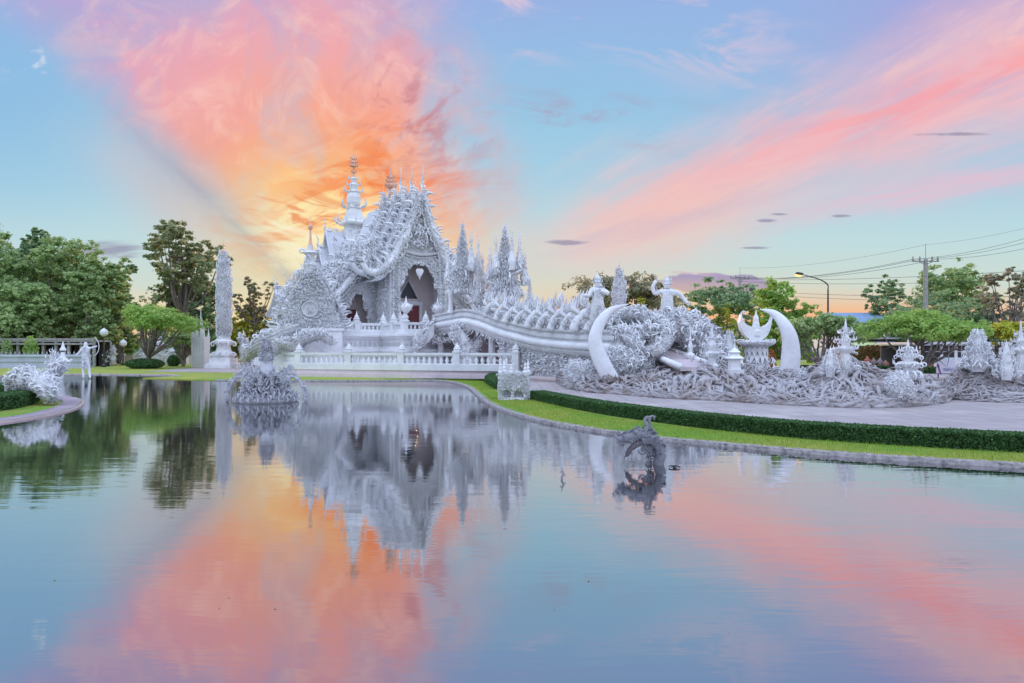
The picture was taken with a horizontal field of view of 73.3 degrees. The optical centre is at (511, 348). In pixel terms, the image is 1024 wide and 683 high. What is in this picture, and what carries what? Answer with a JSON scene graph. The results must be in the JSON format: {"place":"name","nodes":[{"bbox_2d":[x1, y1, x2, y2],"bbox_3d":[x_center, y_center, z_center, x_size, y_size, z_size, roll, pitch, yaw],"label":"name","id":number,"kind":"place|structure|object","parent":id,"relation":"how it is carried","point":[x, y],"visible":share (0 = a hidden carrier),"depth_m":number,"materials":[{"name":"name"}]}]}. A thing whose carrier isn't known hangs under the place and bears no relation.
{"place":"outdoors","nodes":[
{"label":"outdoors","id":0,"kind":"place"},
{"bbox_2d":[0,400,81,421],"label":"island lawn","id":1,"kind":"structure","parent":0,"point":[40,405],"depth_m":24.26,"materials":[{"name":"green plant"}]},
{"bbox_2d":[0,383,40,410],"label":"hedge","id":2,"kind":"object","parent":1,"relation":"on","point":[13,399],"visible":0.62,"depth_m":24.97,"materials":[{"name":"green plant"}]},
{"bbox_2d":[2,363,62,403],"bbox_3d":[-19.156,1.445,27.139,5.078,1.829,1.560,0,0,39],"label":"serpent sculpture","id":3,"kind":"object","parent":1,"relation":"on","point":[42,384],"visible":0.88,"depth_m":26.41,"materials":[{"name":"stone"}]},
{"bbox_2d":[0,396,80,420],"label":"island edging","id":4,"kind":"object","parent":1,"relation":"on","point":[70,402],"visible":0.37,"depth_m":24.15,"materials":[{"name":"concrete"}]},
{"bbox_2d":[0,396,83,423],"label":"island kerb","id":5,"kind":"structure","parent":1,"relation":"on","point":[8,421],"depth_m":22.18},
{"bbox_2d":[44,356,68,381],"bbox_3d":[-18.701,1.147,27.907,0.967,1.668,1.665,0,0,0],"label":"serpent sculpture","id":6,"kind":"object","parent":1,"relation":"on","point":[58,368],"visible":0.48,"depth_m":28.18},
{"bbox_2d":[0,350,91,367],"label":"boundary wall","id":7,"kind":"structure","parent":0,"point":[37,360],"depth_m":75.70,"materials":[{"name":"paint"}]},
{"bbox_2d":[148,368,251,372],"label":"forecourt path","id":8,"kind":"structure","parent":0,"point":[234,370],"depth_m":67.16,"materials":[{"name":"concrete"}]},
{"bbox_2d":[237,330,254,368],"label":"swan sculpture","id":9,"kind":"object","parent":8,"relation":"on","point":[241,339],"visible":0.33,"depth_m":69.69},
{"bbox_2d":[191,311,209,367],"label":"gothic tower","id":10,"kind":"structure","parent":0,"point":[200,351],"depth_m":78.27,"materials":[{"name":"white paint"}]},
{"bbox_2d":[204,240,241,367],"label":"tower","id":11,"kind":"structure","parent":0,"point":[223,352],"depth_m":75.44,"materials":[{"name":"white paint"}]},
{"bbox_2d":[0,375,1023,682],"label":"pond water","id":12,"kind":"structure","parent":0,"point":[328,531],"depth_m":7.46,"materials":[{"name":"liquid"}]},
{"bbox_2d":[44,342,71,378],"bbox_3d":[-32.955,0.864,50.013,1.765,2.909,1.406,0,0,-30],"label":"bird woman statue","id":13,"kind":"object","parent":12,"relation":"in","point":[55,356],"visible":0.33,"depth_m":49.89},
{"bbox_2d":[75,338,98,377],"bbox_3d":[-31.173,0.661,50.510,1.749,2.980,0.651,0,0,0],"label":"archer statue","id":14,"kind":"object","parent":12,"relation":"on","point":[85,353],"visible":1,"depth_m":50.42,"materials":[{"name":"white paint"}]},
{"bbox_2d":[224,335,309,403],"bbox_3d":[-10.174,0.950,28.500,2.684,3.100,2.684,0,0,42],"label":"sculpture","id":15,"kind":"object","parent":12,"relation":"in","point":[266,383],"visible":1,"depth_m":28.04,"materials":[{"name":"stone"}]},
{"bbox_2d":[612,415,666,464],"bbox_3d":[2.429,1.945,13.120,1.047,1.348,0.525,0,0,0],"label":"water dragon","id":16,"kind":"object","parent":12,"relation":"in","point":[649,438],"visible":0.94,"depth_m":13.04},
{"bbox_2d":[0,355,1023,462],"bbox_3d":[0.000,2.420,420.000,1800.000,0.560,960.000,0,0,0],"label":"lawn","id":17,"kind":"structure","parent":0,"point":[118,368],"depth_m":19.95,"materials":[{"name":"green plant"}]},
{"bbox_2d":[0,338,13,353],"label":"shrub","id":18,"kind":"object","parent":17,"relation":"on","point":[7,342],"visible":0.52,"depth_m":78.89,"materials":[{"name":"green plant"}]},
{"bbox_2d":[0,232,48,329],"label":"tree","id":19,"kind":"object","parent":17,"relation":"on","point":[10,261],"visible":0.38,"depth_m":87.18,"materials":[{"name":"green plant"}]},
{"bbox_2d":[22,335,38,353],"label":"shrub","id":20,"kind":"object","parent":17,"relation":"on","point":[30,348],"visible":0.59,"depth_m":78.90,"materials":[{"name":"green plant"}]},
{"bbox_2d":[5,227,56,284],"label":"tree","id":21,"kind":"object","parent":17,"relation":"on","point":[35,242],"visible":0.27,"depth_m":95.70,"materials":[{"name":"green plant"}]},
{"bbox_2d":[0,281,66,351],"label":"tree","id":22,"kind":"object","parent":17,"relation":"on","point":[15,322],"visible":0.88,"depth_m":82.33,"materials":[{"name":"green plant"}]},
{"bbox_2d":[0,338,111,366],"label":"covered walkway","id":23,"kind":"structure","parent":17,"relation":"on","point":[75,345],"depth_m":80.43,"materials":[{"name":"concrete"}]},
{"bbox_2d":[16,236,104,337],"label":"tree","id":24,"kind":"object","parent":17,"relation":"on","point":[63,262],"visible":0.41,"depth_m":88.65,"materials":[{"name":"green plant"}]},
{"bbox_2d":[59,263,117,340],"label":"tree","id":25,"kind":"object","parent":17,"relation":"on","point":[92,321],"visible":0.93,"depth_m":85.28,"materials":[{"name":"green plant"}]},
{"bbox_2d":[0,373,181,376],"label":"pond kerb","id":26,"kind":"structure","parent":17,"relation":"on","point":[123,374],"depth_m":56.82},
{"bbox_2d":[100,328,107,366],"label":"lantern post","id":27,"kind":"object","parent":17,"relation":"on","point":[103,332],"visible":0.93,"depth_m":79.90,"materials":[{"name":"metal"}]},
{"bbox_2d":[75,250,134,343],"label":"tree","id":28,"kind":"object","parent":17,"relation":"on","point":[111,282],"visible":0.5,"depth_m":89.24,"materials":[{"name":"green plant"}]},
{"bbox_2d":[104,260,141,362],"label":"tree","id":29,"kind":"object","parent":17,"relation":"on","point":[133,267],"visible":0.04,"depth_m":100.18,"materials":[{"name":"green plant"}]},
{"bbox_2d":[112,315,144,358],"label":"tree","id":30,"kind":"object","parent":17,"relation":"on","point":[130,347],"visible":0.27,"depth_m":104.10,"materials":[{"name":"green plant"}]},
{"bbox_2d":[124,358,164,368],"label":"shrub","id":31,"kind":"object","parent":17,"relation":"on","point":[145,363],"visible":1,"depth_m":73.25,"materials":[{"name":"green plant"}]},
{"bbox_2d":[151,338,167,361],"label":"lawn sculpture","id":32,"kind":"object","parent":17,"relation":"on","point":[160,355],"visible":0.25,"depth_m":87.56,"materials":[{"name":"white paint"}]},
{"bbox_2d":[120,302,208,358],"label":"umbrella tree","id":33,"kind":"object","parent":17,"relation":"on","point":[154,318],"visible":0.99,"depth_m":72.83,"materials":[{"name":"green plant"}]},
{"bbox_2d":[124,353,210,363],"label":"boundary wall","id":34,"kind":"structure","parent":17,"relation":"on","point":[135,355],"depth_m":95.85,"materials":[{"name":"white paint"}]},
{"bbox_2d":[167,355,180,365],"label":"shrub","id":35,"kind":"object","parent":17,"relation":"on","point":[173,360],"visible":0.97,"depth_m":83.75,"materials":[{"name":"green plant"}]},
{"bbox_2d":[162,332,206,366],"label":"umbrella tree","id":36,"kind":"object","parent":17,"relation":"on","point":[183,339],"visible":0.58,"depth_m":81.34,"materials":[{"name":"green plant"}]},
{"bbox_2d":[139,267,231,354],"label":"tree","id":37,"kind":"object","parent":17,"relation":"on","point":[205,310],"visible":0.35,"depth_m":97.72,"materials":[{"name":"green plant"}]},
{"bbox_2d":[141,219,233,363],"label":"tree","id":38,"kind":"object","parent":17,"relation":"on","point":[189,263],"visible":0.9,"depth_m":94.60,"materials":[{"name":"green plant"}]},
{"bbox_2d":[230,309,261,356],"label":"tree","id":39,"kind":"object","parent":17,"relation":"on","point":[241,325],"visible":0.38,"depth_m":101.03,"materials":[{"name":"green plant"}]},
{"bbox_2d":[232,276,277,336],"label":"tree","id":40,"kind":"object","parent":17,"relation":"on","point":[255,310],"visible":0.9,"depth_m":99.71,"materials":[{"name":"green plant"}]},
{"bbox_2d":[248,313,276,339],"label":"tree","id":41,"kind":"object","parent":17,"relation":"on","point":[259,328],"visible":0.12,"depth_m":98.11,"materials":[{"name":"green plant"}]},
{"bbox_2d":[253,365,514,378],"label":"courtyard plinth","id":42,"kind":"structure","parent":17,"relation":"on","point":[391,373],"depth_m":50.70,"materials":[{"name":"concrete"}]},
{"bbox_2d":[266,217,355,371],"bbox_3d":[-16.777,-4.500,57.484,7.390,13.200,1.561,0,0,-12],"label":"gable shrine","id":43,"kind":"object","parent":42,"relation":"on","point":[309,300],"visible":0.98,"depth_m":57.17,"materials":[{"name":"white paint"}]},
{"bbox_2d":[265,151,486,363],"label":"temple","id":44,"kind":"structure","parent":42,"relation":"on","point":[388,257],"depth_m":64.29,"materials":[{"name":"white paint"}]},
{"bbox_2d":[239,315,342,362],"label":"serpent wall","id":45,"kind":"structure","parent":44,"relation":"on","point":[288,328],"depth_m":56.79,"materials":[{"name":"stone"}]},
{"bbox_2d":[338,310,429,332],"bbox_3d":[-15.870,-2.372,61.098,17.801,1.920,5.445,0,0,31],"label":"terrace balustrade","id":46,"kind":"object","parent":44,"relation":"on","point":[390,326],"visible":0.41,"depth_m":59.23,"materials":[{"name":"white paint"}]},
{"bbox_2d":[398,298,412,321],"bbox_3d":[-8.899,-3.350,57.575,1.250,2.200,1.275,0,0,0],"label":"finial","id":47,"kind":"object","parent":46,"relation":"on","point":[406,307],"visible":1,"depth_m":57.37,"materials":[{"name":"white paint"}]},
{"bbox_2d":[400,282,416,298],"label":"window","id":48,"kind":"structure","parent":44,"relation":"in","point":[408,293],"depth_m":66.02,"materials":[{"name":"black glass"}]},
{"bbox_2d":[408,306,418,328],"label":"door","id":49,"kind":"structure","parent":44,"relation":"in","point":[413,315],"depth_m":66.32,"materials":[{"name":"red wood"}]},
{"bbox_2d":[253,342,519,370],"bbox_3d":[-16.810,0.530,59.201,40.918,2.100,8.605,0,0,44],"label":"courtyard balustrade","id":50,"kind":"object","parent":42,"relation":"on","point":[295,358],"visible":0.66,"depth_m":50.52,"materials":[{"name":"white paint"}]},
{"bbox_2d":[271,326,337,355],"bbox_3d":[-16.839,-0.667,55.677,5.357,2.484,1.559,0,0,-7],"label":"serpent coil","id":51,"kind":"object","parent":50,"relation":"on","point":[304,337],"visible":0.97,"depth_m":55.38,"materials":[{"name":"stone"}]},
{"bbox_2d":[484,373,498,388],"bbox_3d":[-0.722,1.932,42.956,2.081,0.553,13.871,0,0,0],"label":"hedge","id":52,"kind":"object","parent":17,"relation":"on","point":[491,380],"visible":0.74,"depth_m":39.66,"materials":[{"name":"green plant"}]},
{"bbox_2d":[496,360,530,399],"bbox_3d":[0.108,1.294,29.156,1.409,1.748,1.353,0,0,8],"label":"pedestal","id":53,"kind":"object","parent":17,"relation":"on","point":[513,385],"visible":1,"depth_m":28.66,"materials":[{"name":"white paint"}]},
{"bbox_2d":[411,288,671,381],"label":"bridge","id":54,"kind":"structure","parent":17,"relation":"on","point":[548,338],"depth_m":47.00,"materials":[{"name":"white paint"}]},
{"bbox_2d":[443,214,484,312],"bbox_3d":[-4.109,-7.002,57.057,3.464,8.266,3.370,0,0,45],"label":"pinnacle","id":55,"kind":"object","parent":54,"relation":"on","point":[458,277],"visible":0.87,"depth_m":56.49,"materials":[{"name":"white paint"}]},
{"bbox_2d":[469,249,489,310],"bbox_3d":[-2.628,-5.403,55.989,1.863,5.344,1.621,0,0,0],"label":"pinnacle","id":56,"kind":"object","parent":54,"relation":"on","point":[477,297],"visible":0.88,"depth_m":55.73,"materials":[{"name":"white paint"}]},
{"bbox_2d":[483,217,530,314],"bbox_3d":[-0.384,-6.619,55.184,3.881,7.867,3.365,0,0,0],"label":"pinnacle","id":57,"kind":"object","parent":54,"relation":"on","point":[505,270],"visible":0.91,"depth_m":54.44,"materials":[{"name":"white paint"}]},
{"bbox_2d":[582,271,609,325],"bbox_3d":[4.730,-2.865,39.413,1.691,3.177,0.982,0,0,-9],"label":"guardian statue","id":58,"kind":"object","parent":54,"relation":"on","point":[597,291],"visible":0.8,"depth_m":39.30,"materials":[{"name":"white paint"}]},
{"bbox_2d":[611,264,627,306],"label":"tower","id":59,"kind":"structure","parent":54,"relation":"on","point":[618,294],"depth_m":40.80,"materials":[{"name":"white paint"}]},
{"bbox_2d":[216,380,1023,467],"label":"pond kerb","id":60,"kind":"structure","parent":17,"relation":"on","point":[935,460],"depth_m":14.72,"materials":[{"name":"concrete"}]},
{"bbox_2d":[217,379,1023,463],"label":"kerb pebbles","id":61,"kind":"object","parent":60,"relation":"on","point":[480,395],"visible":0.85,"depth_m":15.40,"materials":[{"name":"stone"}]},
{"bbox_2d":[561,271,692,310],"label":"tree","id":62,"kind":"object","parent":17,"relation":"on","point":[636,290],"visible":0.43,"depth_m":72.98,"materials":[{"name":"green plant"}]},
{"bbox_2d":[677,292,711,316],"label":"tree","id":63,"kind":"object","parent":17,"relation":"on","point":[699,306],"visible":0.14,"depth_m":84.21,"materials":[{"name":"green plant"}]},
{"bbox_2d":[688,276,759,354],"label":"tree","id":64,"kind":"object","parent":17,"relation":"on","point":[734,298],"visible":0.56,"depth_m":86.67,"materials":[{"name":"green plant"}]},
{"bbox_2d":[530,390,1023,452],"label":"hedge","id":65,"kind":"object","parent":17,"relation":"on","point":[977,439],"visible":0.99,"depth_m":16.35,"materials":[{"name":"green plant"}]},
{"bbox_2d":[744,275,822,363],"bbox_3d":[24.513,-2.147,62.121,6.354,8.791,6.498,0,0,0],"label":"tree","id":66,"kind":"object","parent":17,"relation":"on","point":[776,300],"visible":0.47,"depth_m":60.96,"materials":[{"name":"green plant"}]},
{"bbox_2d":[774,312,869,362],"bbox_3d":[24.648,-0.315,54.509,7.768,5.143,5.590,0,0,0],"label":"tree","id":67,"kind":"object","parent":17,"relation":"on","point":[828,325],"visible":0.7,"depth_m":53.63,"materials":[{"name":"green plant"}]},
{"bbox_2d":[861,274,910,337],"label":"tree","id":68,"kind":"object","parent":17,"relation":"on","point":[890,290],"visible":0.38,"depth_m":99.22,"materials":[{"name":"green plant"}]},
{"bbox_2d":[854,307,995,373],"bbox_3d":[28.227,-0.300,47.035,6.729,5.101,7.788,0,0,-37],"label":"umbrella tree","id":69,"kind":"object","parent":17,"relation":"on","point":[919,326],"visible":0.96,"depth_m":45.92,"materials":[{"name":"green plant"}]},
{"bbox_2d":[912,244,938,341],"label":"power pole","id":70,"kind":"object","parent":17,"relation":"on","point":[925,261],"visible":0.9,"depth_m":79.86,"materials":[{"name":"concrete"}]},
{"bbox_2d":[876,290,979,341],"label":"tree","id":71,"kind":"object","parent":17,"relation":"on","point":[917,302],"visible":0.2,"depth_m":83.32,"materials":[{"name":"green plant"}]},
{"bbox_2d":[903,257,1006,341],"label":"tree","id":72,"kind":"object","parent":17,"relation":"on","point":[955,284],"visible":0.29,"depth_m":90.38,"materials":[{"name":"green plant"}]},
{"bbox_2d":[932,298,1008,341],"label":"tree","id":73,"kind":"object","parent":17,"relation":"on","point":[966,313],"visible":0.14,"depth_m":68.89,"materials":[{"name":"green plant"}]},
{"bbox_2d":[974,266,1023,326],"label":"tree","id":74,"kind":"object","parent":17,"relation":"on","point":[1014,313],"visible":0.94,"depth_m":66.21,"materials":[{"name":"green plant"}]},
{"bbox_2d":[984,320,1023,358],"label":"tree","id":75,"kind":"object","parent":17,"relation":"on","point":[1004,329],"visible":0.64,"depth_m":55.62,"materials":[{"name":"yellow plant"}]},
{"bbox_2d":[0,0,1023,338],"label":"sky","id":76,"kind":"structure","parent":0,"point":[686,141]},
{"bbox_2d":[408,374,1023,431],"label":"path","id":77,"kind":"structure","parent":0,"point":[980,415],"depth_m":23.36,"materials":[{"name":"concrete"}]},
{"bbox_2d":[655,348,718,371],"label":"ramp","id":78,"kind":"structure","parent":77,"relation":"on","point":[679,361],"depth_m":33.06,"materials":[{"name":"white paint"}]},
{"bbox_2d":[725,344,744,377],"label":"lantern house","id":79,"kind":"structure","parent":77,"relation":"on","point":[734,357],"depth_m":30.29,"materials":[{"name":"white paint"}]},
{"bbox_2d":[736,311,779,369],"bbox_3d":[12.415,0.053,35.009,2.033,4.175,2.251,0,0,0],"label":"crescent shrine","id":80,"kind":"object","parent":77,"relation":"on","point":[755,345],"visible":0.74,"depth_m":34.74,"materials":[{"name":"white paint"}]},
{"bbox_2d":[877,342,1012,369],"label":"ticket pavilion","id":81,"kind":"structure","parent":77,"relation":"on","point":[888,354],"depth_m":64.03,"materials":[{"name":"white paint"}]},
{"bbox_2d":[936,357,956,377],"bbox_3d":[31.578,1.365,50.014,1.494,1.550,0.151,0,0,0],"label":"direction sign","id":82,"kind":"object","parent":77,"relation":"on","point":[941,368],"visible":0.78,"depth_m":49.97,"materials":[{"name":"metal"}]},
{"bbox_2d":[942,361,999,398],"bbox_3d":[20.084,1.175,29.684,3.736,2.131,2.969,0,0,0],"label":"root mound","id":83,"kind":"object","parent":77,"relation":"on","point":[962,380],"visible":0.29,"depth_m":28.97,"materials":[{"name":"stone"}]},
{"bbox_2d":[955,327,998,371],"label":"filigree spire","id":84,"kind":"structure","parent":83,"relation":"on","point":[976,357],"depth_m":28.79,"materials":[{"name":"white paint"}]},
{"bbox_2d":[953,382,1023,402],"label":"root mound","id":85,"kind":"object","parent":77,"relation":"on","point":[999,392],"visible":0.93,"depth_m":27.90,"materials":[{"name":"stone"}]},
{"bbox_2d":[999,356,1023,391],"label":"root mound","id":86,"kind":"object","parent":77,"relation":"on","point":[1015,382],"visible":0.21,"depth_m":28.29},
{"bbox_2d":[991,340,1023,379],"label":"filigree spire","id":87,"kind":"structure","parent":86,"relation":"on","point":[1005,370],"depth_m":27.87,"materials":[{"name":"white paint"}]},
{"bbox_2d":[1010,321,1023,376],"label":"filigree spire","id":88,"kind":"structure","parent":86,"relation":"on","point":[1019,348],"depth_m":28.41,"materials":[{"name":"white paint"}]},
{"bbox_2d":[720,303,742,355],"bbox_3d":[17.603,-0.761,55.842,2.789,6.014,2.477,0,0,0],"label":"tree","id":89,"kind":"object","parent":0,"point":[727,315],"visible":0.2,"depth_m":55.94,"materials":[{"name":"green plant"}]},
{"bbox_2d":[812,313,887,362],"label":"house","id":90,"kind":"structure","parent":0,"point":[865,317],"depth_m":99.47,"materials":[{"name":"blue metal"}]},
{"bbox_2d":[851,344,879,364],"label":"shrub","id":91,"kind":"object","parent":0,"point":[864,351],"visible":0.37,"depth_m":73.43,"materials":[{"name":"brown plant"}]},
{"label":"root bed","id":92,"kind":"structure","parent":0,"visible":0},
{"bbox_2d":[562,358,594,387],"bbox_3d":[3.536,1.349,36.007,1.852,1.726,1.470,0,0,0],"label":"carved stump","id":93,"kind":"object","parent":92,"relation":"on","point":[576,369],"visible":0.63,"depth_m":35.67,"materials":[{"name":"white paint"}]},
{"bbox_2d":[605,307,665,374],"bbox_3d":[6.558,-0.225,36.671,5.334,4.385,6.951,0,0,28],"label":"sculpted flank","id":94,"kind":"object","parent":92,"relation":"on","point":[619,356],"visible":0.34,"depth_m":33.86,"materials":[{"name":"white paint"}]},
{"bbox_2d":[617,303,654,343],"bbox_3d":[6.708,-1.206,36.223,2.172,2.501,3.142,0,0,0],"label":"serpent sculpture","id":95,"kind":"object","parent":94,"relation":"on","point":[639,313],"visible":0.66,"depth_m":36.31,"materials":[{"name":"stone"}]},
{"bbox_2d":[647,311,677,361],"bbox_3d":[7.390,-0.664,35.077,1.831,2.768,3.626,0,0,0],"label":"serpent sculpture","id":96,"kind":"object","parent":94,"relation":"attached to","point":[666,341],"visible":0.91,"depth_m":34.02,"materials":[{"name":"stone"}]},
{"bbox_2d":[648,275,690,314],"bbox_3d":[8.548,-2.661,37.494,2.294,2.868,0.784,0,0,6],"label":"guardian statue","id":97,"kind":"object","parent":94,"relation":"on","point":[667,292],"visible":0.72,"depth_m":37.33,"materials":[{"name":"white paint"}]},
{"bbox_2d":[684,324,696,358],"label":"filigree spire","id":98,"kind":"structure","parent":92,"relation":"on","point":[690,354],"depth_m":33.92,"materials":[{"name":"white paint"}]},
{"bbox_2d":[662,305,743,365],"bbox_3d":[10.106,-0.266,35.507,2.632,4.341,6.402,0,0,-24],"label":"serpent flank","id":99,"kind":"object","parent":92,"relation":"on","point":[700,331],"visible":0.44,"depth_m":35.57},
{"bbox_2d":[722,329,741,359],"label":"filigree spire","id":100,"kind":"structure","parent":99,"relation":"on","point":[729,343],"depth_m":33.89,"materials":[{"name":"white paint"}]},
{"bbox_2d":[699,326,726,371],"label":"filigree spire","id":101,"kind":"structure","parent":92,"relation":"on","point":[711,353],"depth_m":31.84,"materials":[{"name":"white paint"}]},
{"bbox_2d":[556,352,956,407],"bbox_3d":[8.207,1.218,34.258,23.160,2.264,9.847,0,0,42],"label":"root tangle","id":102,"kind":"object","parent":92,"relation":"on","point":[857,388],"visible":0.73,"depth_m":27.87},
{"bbox_2d":[588,304,628,383],"bbox_3d":[4.815,-0.223,33.451,2.139,4.019,0.921,0,0,-14],"label":"tusk","id":103,"kind":"object","parent":102,"relation":"on","point":[604,367],"visible":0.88,"depth_m":33.34,"materials":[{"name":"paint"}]},
{"bbox_2d":[614,321,650,374],"bbox_3d":[6.103,-0.030,34.317,1.554,2.798,2.247,0,0,-8],"label":"serpent sculpture","id":104,"kind":"object","parent":102,"relation":"on","point":[627,338],"visible":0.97,"depth_m":34.07,"materials":[{"name":"stone"}]},
{"bbox_2d":[818,346,842,376],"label":"filigree spire","id":105,"kind":"structure","parent":102,"relation":"on","point":[831,363],"depth_m":26.37,"materials":[{"name":"white paint"}]},
{"bbox_2d":[831,317,861,369],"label":"filigree spire","id":106,"kind":"structure","parent":102,"relation":"on","point":[845,349],"depth_m":26.36,"materials":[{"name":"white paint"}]},
{"bbox_2d":[882,369,918,401],"bbox_3d":[14.082,1.340,25.009,1.257,1.260,0.958,0,0,0],"label":"carved stump","id":107,"kind":"object","parent":102,"relation":"on","point":[898,385],"visible":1,"depth_m":24.78,"materials":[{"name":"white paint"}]},
{"bbox_2d":[892,340,926,381],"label":"filigree spire","id":108,"kind":"structure","parent":102,"relation":"on","point":[908,365],"depth_m":25.33,"materials":[{"name":"white paint"}]},
{"bbox_2d":[760,309,800,369],"bbox_3d":[12.441,-0.044,31.582,1.474,3.629,1.382,0,0,-18],"label":"tusk","id":109,"kind":"object","parent":92,"relation":"on","point":[790,355],"visible":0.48,"depth_m":31.34,"materials":[{"name":"paint"}]},
{"label":"plaza","id":110,"kind":"structure","parent":0,"visible":0},
{"bbox_2d":[829,337,898,359],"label":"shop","id":111,"kind":"structure","parent":110,"relation":"on","point":[874,341],"depth_m":84.13,"materials":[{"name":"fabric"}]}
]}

